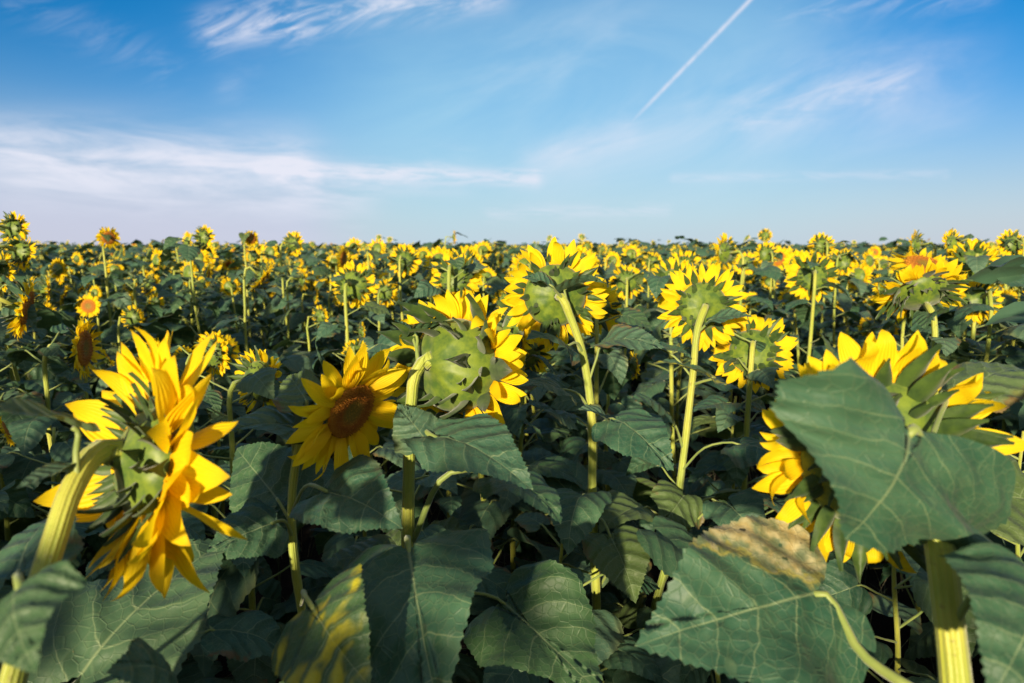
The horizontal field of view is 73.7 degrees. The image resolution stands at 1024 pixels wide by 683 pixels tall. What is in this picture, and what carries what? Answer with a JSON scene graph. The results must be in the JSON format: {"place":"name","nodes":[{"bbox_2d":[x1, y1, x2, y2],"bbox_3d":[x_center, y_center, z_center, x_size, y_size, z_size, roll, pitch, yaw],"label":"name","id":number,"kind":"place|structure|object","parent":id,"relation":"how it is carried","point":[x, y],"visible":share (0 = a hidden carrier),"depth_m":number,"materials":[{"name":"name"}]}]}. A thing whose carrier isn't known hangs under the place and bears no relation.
{"place":"outdoors","nodes":[
{"label":"outdoors","id":0,"kind":"place"},
{"bbox_2d":[0,229,1023,561],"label":"sunflower field","id":1,"kind":"structure","parent":0,"point":[1006,269],"depth_m":10.75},
{"bbox_2d":[0,0,1023,245],"label":"sky","id":2,"kind":"structure","parent":0,"point":[513,122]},
{"bbox_2d":[3,297,1023,682],"bbox_3d":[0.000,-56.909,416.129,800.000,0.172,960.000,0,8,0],"label":"ground","id":3,"kind":"structure","parent":0,"point":[881,625],"depth_m":3.12,"materials":[{"name":"soil"}]},
{"bbox_2d":[0,251,51,539],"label":"sunflower","id":4,"kind":"object","parent":3,"relation":"on","point":[5,265],"visible":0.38,"depth_m":2.70,"materials":[{"name":"green plant"}]},
{"bbox_2d":[0,274,72,516],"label":"sunflower","id":5,"kind":"object","parent":3,"relation":"on","point":[44,292],"visible":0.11,"depth_m":3.08,"materials":[{"name":"green plant"}]},
{"bbox_2d":[0,274,80,570],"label":"sunflower","id":6,"kind":"object","parent":3,"relation":"on","point":[19,313],"visible":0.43,"depth_m":2.32,"materials":[{"name":"green plant"}]},
{"bbox_2d":[0,231,81,522],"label":"sunflower","id":7,"kind":"object","parent":3,"relation":"on","point":[20,251],"visible":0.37,"depth_m":2.79,"materials":[{"name":"green plant"}]},
{"bbox_2d":[0,211,84,510],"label":"sunflower","id":8,"kind":"object","parent":3,"relation":"on","point":[11,224],"visible":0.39,"depth_m":3.19,"materials":[{"name":"green plant"}]},
{"bbox_2d":[3,302,97,442],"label":"sunflower","id":9,"kind":"object","parent":3,"relation":"on","point":[41,333],"visible":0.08,"depth_m":4.09,"materials":[{"name":"green plant"}]},
{"bbox_2d":[0,427,108,671],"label":"sunflower","id":10,"kind":"object","parent":3,"relation":"on","point":[61,450],"visible":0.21,"depth_m":2.07,"materials":[{"name":"green plant"}]},
{"bbox_2d":[0,416,109,682],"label":"sunflower","id":11,"kind":"object","parent":3,"relation":"on","point":[14,502],"visible":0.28,"depth_m":1.87,"materials":[{"name":"green plant"}]},
{"bbox_2d":[0,316,110,582],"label":"sunflower","id":12,"kind":"object","parent":3,"relation":"on","point":[27,434],"visible":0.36,"depth_m":2.27,"materials":[{"name":"green plant"}]},
{"bbox_2d":[13,258,103,426],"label":"sunflower","id":13,"kind":"object","parent":3,"relation":"on","point":[58,269],"visible":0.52,"depth_m":4.81,"materials":[{"name":"green plant"}]},
{"bbox_2d":[43,285,112,380],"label":"sunflower","id":14,"kind":"object","parent":3,"relation":"on","point":[95,290],"visible":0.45,"depth_m":5.76,"materials":[{"name":"green plant"}]},
{"bbox_2d":[44,349,114,544],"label":"sunflower","id":15,"kind":"object","parent":3,"relation":"on","point":[63,397],"visible":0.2,"depth_m":2.79,"materials":[{"name":"green plant"}]},
{"bbox_2d":[58,294,123,415],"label":"sunflower","id":16,"kind":"object","parent":3,"relation":"on","point":[89,304],"visible":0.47,"depth_m":4.00,"materials":[{"name":"yellow plant"}]},
{"bbox_2d":[68,262,119,325],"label":"sunflower","id":17,"kind":"object","parent":3,"relation":"on","point":[99,266],"visible":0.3,"depth_m":7.00,"materials":[{"name":"green plant"}]},
{"bbox_2d":[81,226,135,388],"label":"sunflower","id":18,"kind":"object","parent":3,"relation":"on","point":[107,237],"visible":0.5,"depth_m":4.49,"materials":[{"name":"green plant"}]},
{"bbox_2d":[0,327,247,682],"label":"sunflower","id":19,"kind":"object","parent":3,"relation":"on","point":[140,474],"visible":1,"depth_m":0.83,"materials":[{"name":"yellow plant"}]},
{"bbox_2d":[89,274,162,397],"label":"sunflower","id":20,"kind":"object","parent":3,"relation":"on","point":[149,286],"visible":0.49,"depth_m":4.25,"materials":[{"name":"green plant"}]},
{"bbox_2d":[73,304,216,460],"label":"sunflower","id":21,"kind":"object","parent":3,"relation":"on","point":[132,318],"visible":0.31,"depth_m":3.41,"materials":[{"name":"green plant"}]},
{"bbox_2d":[108,248,185,325],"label":"sunflower","id":22,"kind":"object","parent":3,"relation":"on","point":[155,260],"visible":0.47,"depth_m":6.02,"materials":[{"name":"green plant"}]},
{"bbox_2d":[87,338,228,540],"bbox_3d":[-1.388,0.541,2.764,0.724,1.102,0.572,-7,11,-40],"label":"sunflower","id":23,"kind":"object","parent":3,"relation":"on","point":[101,385],"visible":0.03,"depth_m":2.64,"materials":[{"name":"green plant"}]},
{"bbox_2d":[137,261,214,423],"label":"sunflower","id":24,"kind":"object","parent":3,"relation":"on","point":[186,272],"visible":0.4,"depth_m":5.38,"materials":[{"name":"green plant"}]},
{"bbox_2d":[85,517,280,682],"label":"sunflower","id":25,"kind":"object","parent":3,"relation":"on","point":[246,636],"visible":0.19,"depth_m":1.70,"materials":[{"name":"green plant"}]},
{"bbox_2d":[172,345,222,451],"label":"sunflower","id":26,"kind":"object","parent":3,"relation":"on","point":[199,420],"visible":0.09,"depth_m":3.16,"materials":[{"name":"green plant"}]},
{"bbox_2d":[153,250,243,350],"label":"sunflower","id":27,"kind":"object","parent":3,"relation":"on","point":[200,261],"visible":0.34,"depth_m":5.98,"materials":[{"name":"green plant"}]},
{"bbox_2d":[170,258,227,347],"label":"sunflower","id":28,"kind":"object","parent":3,"relation":"on","point":[211,319],"visible":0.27,"depth_m":6.49,"materials":[{"name":"green plant"}]},
{"bbox_2d":[157,224,244,419],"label":"sunflower","id":29,"kind":"object","parent":3,"relation":"on","point":[204,238],"visible":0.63,"depth_m":4.17,"materials":[{"name":"green plant"}]},
{"bbox_2d":[149,263,265,417],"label":"sunflower","id":30,"kind":"object","parent":3,"relation":"on","point":[174,316],"visible":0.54,"depth_m":4.49,"materials":[{"name":"green plant"}]},
{"bbox_2d":[122,330,300,660],"bbox_3d":[-1.081,0.559,2.337,0.534,1.186,0.562,-7,11,-42],"label":"sunflower","id":31,"kind":"object","parent":3,"relation":"on","point":[213,398],"visible":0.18,"depth_m":2.33,"materials":[{"name":"green plant"}]},
{"bbox_2d":[175,335,274,537],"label":"sunflower","id":32,"kind":"object","parent":3,"relation":"on","point":[238,408],"visible":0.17,"depth_m":2.91,"materials":[{"name":"green plant"}]},
{"bbox_2d":[189,277,273,413],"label":"sunflower","id":33,"kind":"object","parent":3,"relation":"on","point":[228,289],"visible":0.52,"depth_m":4.90,"materials":[{"name":"green plant"}]},
{"bbox_2d":[217,264,275,356],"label":"sunflower","id":34,"kind":"object","parent":3,"relation":"on","point":[251,301],"visible":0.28,"depth_m":6.32,"materials":[{"name":"green plant"}]},
{"bbox_2d":[210,230,285,356],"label":"sunflower","id":35,"kind":"object","parent":3,"relation":"on","point":[248,238],"visible":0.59,"depth_m":5.26,"materials":[{"name":"green plant"}]},
{"bbox_2d":[208,262,294,443],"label":"sunflower","id":36,"kind":"object","parent":3,"relation":"on","point":[262,275],"visible":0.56,"depth_m":3.97,"materials":[{"name":"green plant"}]},
{"bbox_2d":[178,345,337,682],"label":"sunflower","id":37,"kind":"object","parent":3,"relation":"on","point":[257,381],"visible":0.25,"depth_m":1.92,"materials":[{"name":"green plant"}]},
{"bbox_2d":[229,241,290,351],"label":"sunflower","id":38,"kind":"object","parent":3,"relation":"on","point":[268,253],"visible":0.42,"depth_m":7.05,"materials":[{"name":"green plant"}]},
{"bbox_2d":[208,350,333,535],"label":"sunflower","id":39,"kind":"object","parent":3,"relation":"on","point":[298,363],"visible":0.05,"depth_m":3.21,"materials":[{"name":"green plant"}]},
{"bbox_2d":[238,279,303,355],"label":"sunflower","id":40,"kind":"object","parent":3,"relation":"on","point":[271,290],"visible":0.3,"depth_m":6.26,"materials":[{"name":"green plant"}]},
{"bbox_2d":[262,231,320,353],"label":"sunflower","id":41,"kind":"object","parent":3,"relation":"on","point":[293,245],"visible":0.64,"depth_m":4.96,"materials":[{"name":"green plant"}]},
{"bbox_2d":[268,268,320,374],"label":"sunflower","id":42,"kind":"object","parent":3,"relation":"on","point":[301,284],"visible":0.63,"depth_m":4.57,"materials":[{"name":"green plant"}]},
{"bbox_2d":[267,286,344,375],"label":"sunflower","id":43,"kind":"object","parent":3,"relation":"on","point":[296,319],"visible":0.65,"depth_m":4.77,"materials":[{"name":"green plant"}]},
{"bbox_2d":[207,340,407,682],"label":"sunflower","id":44,"kind":"object","parent":3,"relation":"on","point":[324,638],"visible":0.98,"depth_m":1.15,"materials":[{"name":"green plant"}]},
{"bbox_2d":[272,305,352,458],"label":"sunflower","id":45,"kind":"object","parent":3,"relation":"on","point":[319,316],"visible":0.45,"depth_m":3.75,"materials":[{"name":"green plant"}]},
{"bbox_2d":[280,279,355,355],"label":"sunflower","id":46,"kind":"object","parent":3,"relation":"on","point":[321,284],"visible":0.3,"depth_m":6.04,"materials":[{"name":"green plant"}]},
{"bbox_2d":[302,245,368,336],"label":"sunflower","id":47,"kind":"object","parent":3,"relation":"on","point":[342,258],"visible":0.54,"depth_m":5.92,"materials":[{"name":"green plant"}]},
{"bbox_2d":[300,286,370,376],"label":"sunflower","id":48,"kind":"object","parent":3,"relation":"on","point":[340,340],"visible":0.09,"depth_m":4.97,"materials":[{"name":"green plant"}]},
{"bbox_2d":[306,254,367,336],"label":"sunflower","id":49,"kind":"object","parent":3,"relation":"on","point":[326,269],"visible":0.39,"depth_m":6.00,"materials":[{"name":"green plant"}]},
{"bbox_2d":[309,322,384,452],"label":"sunflower","id":50,"kind":"object","parent":3,"relation":"on","point":[318,369],"visible":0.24,"depth_m":3.77,"materials":[{"name":"green plant"}]},
{"bbox_2d":[309,260,395,449],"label":"sunflower","id":51,"kind":"object","parent":3,"relation":"on","point":[353,284],"visible":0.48,"depth_m":3.47,"materials":[{"name":"yellow plant"}]},
{"bbox_2d":[270,442,437,619],"bbox_3d":[-0.526,0.679,2.321,0.633,0.951,0.656,0,8,0],"label":"sunflower","id":52,"kind":"object","parent":3,"relation":"on","point":[328,543],"visible":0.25,"depth_m":2.24,"materials":[{"name":"green plant"}]},
{"bbox_2d":[330,279,396,365],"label":"sunflower","id":53,"kind":"object","parent":3,"relation":"on","point":[373,335],"visible":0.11,"depth_m":5.47,"materials":[{"name":"green plant"}]},
{"bbox_2d":[312,330,416,538],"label":"sunflower","id":54,"kind":"object","parent":3,"relation":"on","point":[384,342],"visible":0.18,"depth_m":2.92,"materials":[{"name":"green plant"}]},
{"bbox_2d":[339,278,403,476],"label":"sunflower","id":55,"kind":"object","parent":3,"relation":"on","point":[384,293],"visible":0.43,"depth_m":4.18,"materials":[{"name":"yellow plant"}]},
{"bbox_2d":[350,239,398,306],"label":"sunflower","id":56,"kind":"object","parent":3,"relation":"on","point":[375,249],"visible":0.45,"depth_m":7.46,"materials":[{"name":"yellow plant"}]},
{"bbox_2d":[365,243,422,397],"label":"sunflower","id":57,"kind":"object","parent":3,"relation":"on","point":[402,259],"visible":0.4,"depth_m":4.58,"materials":[{"name":"yellow plant"}]},
{"bbox_2d":[391,246,449,308],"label":"sunflower","id":58,"kind":"object","parent":3,"relation":"on","point":[437,253],"visible":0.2,"depth_m":4.93,"materials":[{"name":"yellow plant"}]},
{"bbox_2d":[346,469,511,682],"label":"sunflower","id":59,"kind":"object","parent":3,"relation":"on","point":[467,667],"visible":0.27,"depth_m":1.84,"materials":[{"name":"green plant"}]},
{"bbox_2d":[280,290,603,682],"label":"sunflower","id":60,"kind":"object","parent":3,"relation":"on","point":[455,357],"visible":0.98,"depth_m":1.18,"materials":[{"name":"green plant"}]},
{"bbox_2d":[384,253,505,517],"bbox_3d":[-0.266,0.335,3.016,0.583,1.441,0.491,2,8,13],"label":"sunflower","id":61,"kind":"object","parent":3,"relation":"on","point":[454,276],"visible":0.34,"depth_m":3.05,"materials":[{"name":"yellow plant"}]},
{"bbox_2d":[445,246,514,404],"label":"sunflower","id":62,"kind":"object","parent":3,"relation":"on","point":[495,282],"visible":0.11,"depth_m":3.90,"materials":[{"name":"yellow plant"}]},
{"bbox_2d":[34,411,935,682],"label":"weeds","id":63,"kind":"object","parent":3,"relation":"on","point":[279,578],"visible":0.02,"depth_m":3.12,"materials":[{"name":"plant"}]},
{"bbox_2d":[386,293,584,682],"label":"sunflower","id":64,"kind":"object","parent":3,"relation":"on","point":[525,549],"visible":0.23,"depth_m":2.07,"materials":[{"name":"green plant"}]},
{"bbox_2d":[450,400,598,570],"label":"sunflower","id":65,"kind":"object","parent":3,"relation":"on","point":[468,496],"visible":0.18,"depth_m":2.30,"materials":[{"name":"green plant"}]},
{"bbox_2d":[458,338,601,618],"bbox_3d":[-0.024,0.567,2.220,0.691,1.202,0.819,0,8,0],"label":"sunflower","id":66,"kind":"object","parent":3,"relation":"on","point":[491,517],"visible":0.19,"depth_m":2.18,"materials":[{"name":"green plant"}]},
{"bbox_2d":[489,281,575,454],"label":"sunflower","id":67,"kind":"object","parent":3,"relation":"on","point":[548,447],"visible":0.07,"depth_m":3.50,"materials":[{"name":"green plant"}]},
{"bbox_2d":[507,346,599,464],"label":"sunflower","id":68,"kind":"object","parent":3,"relation":"on","point":[557,360],"visible":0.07,"depth_m":3.35,"materials":[{"name":"green plant"}]},
{"bbox_2d":[482,512,681,682],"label":"sunflower","id":69,"kind":"object","parent":3,"relation":"on","point":[629,661],"visible":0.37,"depth_m":1.62,"materials":[{"name":"green plant"}]},
{"bbox_2d":[492,280,673,606],"bbox_3d":[0.245,0.458,2.441,0.701,1.356,0.600,0,8,0],"label":"sunflower","id":70,"kind":"object","parent":3,"relation":"on","point":[614,377],"visible":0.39,"depth_m":2.31,"materials":[{"name":"green plant"}]},
{"bbox_2d":[500,237,692,682],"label":"sunflower","id":71,"kind":"object","parent":3,"relation":"on","point":[559,292],"visible":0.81,"depth_m":1.78,"materials":[{"name":"green plant"}]},
{"bbox_2d":[553,323,639,484],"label":"sunflower","id":72,"kind":"object","parent":3,"relation":"on","point":[577,382],"visible":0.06,"depth_m":3.65,"materials":[{"name":"green plant"}]},
{"bbox_2d":[551,351,658,585],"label":"sunflower","id":73,"kind":"object","parent":3,"relation":"on","point":[606,460],"visible":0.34,"depth_m":2.68,"materials":[{"name":"green plant"}]},
{"bbox_2d":[589,251,644,389],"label":"sunflower","id":74,"kind":"object","parent":3,"relation":"on","point":[612,260],"visible":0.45,"depth_m":5.65,"materials":[{"name":"yellow plant"}]},
{"bbox_2d":[583,263,677,481],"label":"sunflower","id":75,"kind":"object","parent":3,"relation":"on","point":[625,281],"visible":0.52,"depth_m":3.54,"materials":[{"name":"green plant"}]},
{"bbox_2d":[621,244,655,321],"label":"sunflower","id":76,"kind":"object","parent":3,"relation":"on","point":[631,252],"visible":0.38,"depth_m":8.20,"materials":[{"name":"yellow plant"}]},
{"bbox_2d":[626,252,674,392],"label":"sunflower","id":77,"kind":"object","parent":3,"relation":"on","point":[649,260],"visible":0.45,"depth_m":5.17,"materials":[{"name":"green plant"}]},
{"bbox_2d":[599,256,745,485],"bbox_3d":[0.720,0.329,3.103,0.712,1.430,0.681,-2,5,23],"label":"sunflower","id":78,"kind":"object","parent":3,"relation":"on","point":[659,278],"visible":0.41,"depth_m":3.08,"materials":[{"name":"green plant"}]},
{"bbox_2d":[570,263,779,682],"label":"sunflower","id":79,"kind":"object","parent":3,"relation":"on","point":[707,310],"visible":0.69,"depth_m":2.04,"materials":[{"name":"green plant"}]},
{"bbox_2d":[628,332,723,458],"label":"sunflower","id":80,"kind":"object","parent":3,"relation":"on","point":[683,392],"visible":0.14,"depth_m":4.40,"materials":[{"name":"green plant"}]},
{"bbox_2d":[647,249,718,462],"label":"sunflower","id":81,"kind":"object","parent":3,"relation":"on","point":[681,384],"visible":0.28,"depth_m":3.98,"materials":[{"name":"green plant"}]},
{"bbox_2d":[680,661,749,682],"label":"sunflower","id":82,"kind":"object","parent":3,"relation":"on","point":[690,673],"visible":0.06,"depth_m":1.60,"materials":[{"name":"green plant"}]},
{"bbox_2d":[672,395,772,527],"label":"sunflower","id":83,"kind":"object","parent":3,"relation":"on","point":[722,419],"visible":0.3,"depth_m":2.36,"materials":[{"name":"green plant"}]},
{"bbox_2d":[683,232,772,422],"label":"sunflower","id":84,"kind":"object","parent":3,"relation":"on","point":[728,251],"visible":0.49,"depth_m":4.16,"materials":[{"name":"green plant"}]},
{"bbox_2d":[715,252,767,341],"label":"sunflower","id":85,"kind":"object","parent":3,"relation":"on","point":[748,272],"visible":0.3,"depth_m":6.62,"materials":[{"name":"yellow plant"}]},
{"bbox_2d":[688,313,812,537],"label":"sunflower","id":86,"kind":"object","parent":3,"relation":"on","point":[757,352],"visible":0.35,"depth_m":2.31,"materials":[{"name":"yellow plant"}]},
{"bbox_2d":[725,241,800,415],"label":"sunflower","id":87,"kind":"object","parent":3,"relation":"on","point":[766,253],"visible":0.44,"depth_m":4.96,"materials":[{"name":"yellow plant"}]},
{"bbox_2d":[747,245,800,404],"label":"sunflower","id":88,"kind":"object","parent":3,"relation":"on","point":[779,264],"visible":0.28,"depth_m":6.23,"materials":[{"name":"green plant"}]},
{"bbox_2d":[732,288,832,412],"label":"sunflower","id":89,"kind":"object","parent":3,"relation":"on","point":[786,295],"visible":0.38,"depth_m":4.73,"materials":[{"name":"green plant"}]},
{"bbox_2d":[753,250,836,427],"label":"sunflower","id":90,"kind":"object","parent":3,"relation":"on","point":[774,273],"visible":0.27,"depth_m":4.18,"materials":[{"name":"green plant"}]},
{"bbox_2d":[750,249,849,440],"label":"sunflower","id":91,"kind":"object","parent":3,"relation":"on","point":[808,276],"visible":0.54,"depth_m":3.58,"materials":[{"name":"yellow plant"}]},
{"bbox_2d":[792,232,853,361],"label":"sunflower","id":92,"kind":"object","parent":3,"relation":"on","point":[823,244],"visible":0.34,"depth_m":4.97,"materials":[{"name":"yellow plant"}]},
{"bbox_2d":[635,329,1023,682],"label":"sunflower","id":93,"kind":"object","parent":3,"relation":"on","point":[879,449],"visible":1,"depth_m":0.79,"materials":[{"name":"green plant"}]},
{"bbox_2d":[805,248,863,361],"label":"sunflower","id":94,"kind":"object","parent":3,"relation":"on","point":[845,259],"visible":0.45,"depth_m":4.36,"materials":[{"name":"yellow plant"}]},
{"bbox_2d":[816,262,873,360],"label":"sunflower","id":95,"kind":"object","parent":3,"relation":"on","point":[861,275],"visible":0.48,"depth_m":5.06,"materials":[{"name":"green plant"}]},
{"bbox_2d":[854,250,895,330],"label":"sunflower","id":96,"kind":"object","parent":3,"relation":"on","point":[870,260],"visible":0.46,"depth_m":7.21,"materials":[{"name":"yellow plant"}]},
{"bbox_2d":[819,548,977,682],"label":"sunflower","id":97,"kind":"object","parent":3,"relation":"on","point":[843,586],"visible":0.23,"depth_m":1.74,"materials":[{"name":"green plant"}]},
{"bbox_2d":[861,273,940,563],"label":"sunflower","id":98,"kind":"object","parent":3,"relation":"on","point":[880,290],"visible":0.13,"depth_m":2.96,"materials":[{"name":"green plant"}]},
{"bbox_2d":[871,248,969,390],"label":"sunflower","id":99,"kind":"object","parent":3,"relation":"on","point":[921,258],"visible":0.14,"depth_m":3.04,"materials":[{"name":"yellow plant"}]},
{"bbox_2d":[900,230,944,339],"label":"sunflower","id":100,"kind":"object","parent":3,"relation":"on","point":[916,246],"visible":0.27,"depth_m":4.17,"materials":[{"name":"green plant"}]},
{"bbox_2d":[868,258,1004,657],"bbox_3d":[1.445,0.431,2.353,0.586,1.434,0.645,-7,11,-42],"label":"sunflower","id":101,"kind":"object","parent":3,"relation":"on","point":[917,295],"visible":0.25,"depth_m":2.29,"materials":[{"name":"yellow plant"}]},
{"bbox_2d":[879,431,1023,660],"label":"sunflower","id":102,"kind":"object","parent":3,"relation":"on","point":[922,645],"visible":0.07,"depth_m":2.01,"materials":[{"name":"green plant"}]},
{"bbox_2d":[926,228,1012,363],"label":"sunflower","id":103,"kind":"object","parent":3,"relation":"on","point":[951,237],"visible":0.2,"depth_m":3.87,"materials":[{"name":"yellow plant"}]},
{"bbox_2d":[922,238,1023,457],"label":"sunflower","id":104,"kind":"object","parent":3,"relation":"on","point":[973,256],"visible":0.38,"depth_m":3.51,"materials":[{"name":"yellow plant"}]},
{"bbox_2d":[938,278,1023,422],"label":"sunflower","id":105,"kind":"object","parent":3,"relation":"on","point":[982,300],"visible":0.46,"depth_m":2.86,"materials":[{"name":"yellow plant"}]},
{"bbox_2d":[960,229,1023,431],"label":"sunflower","id":106,"kind":"object","parent":3,"relation":"on","point":[1009,242],"visible":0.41,"depth_m":3.90,"materials":[{"name":"yellow plant"}]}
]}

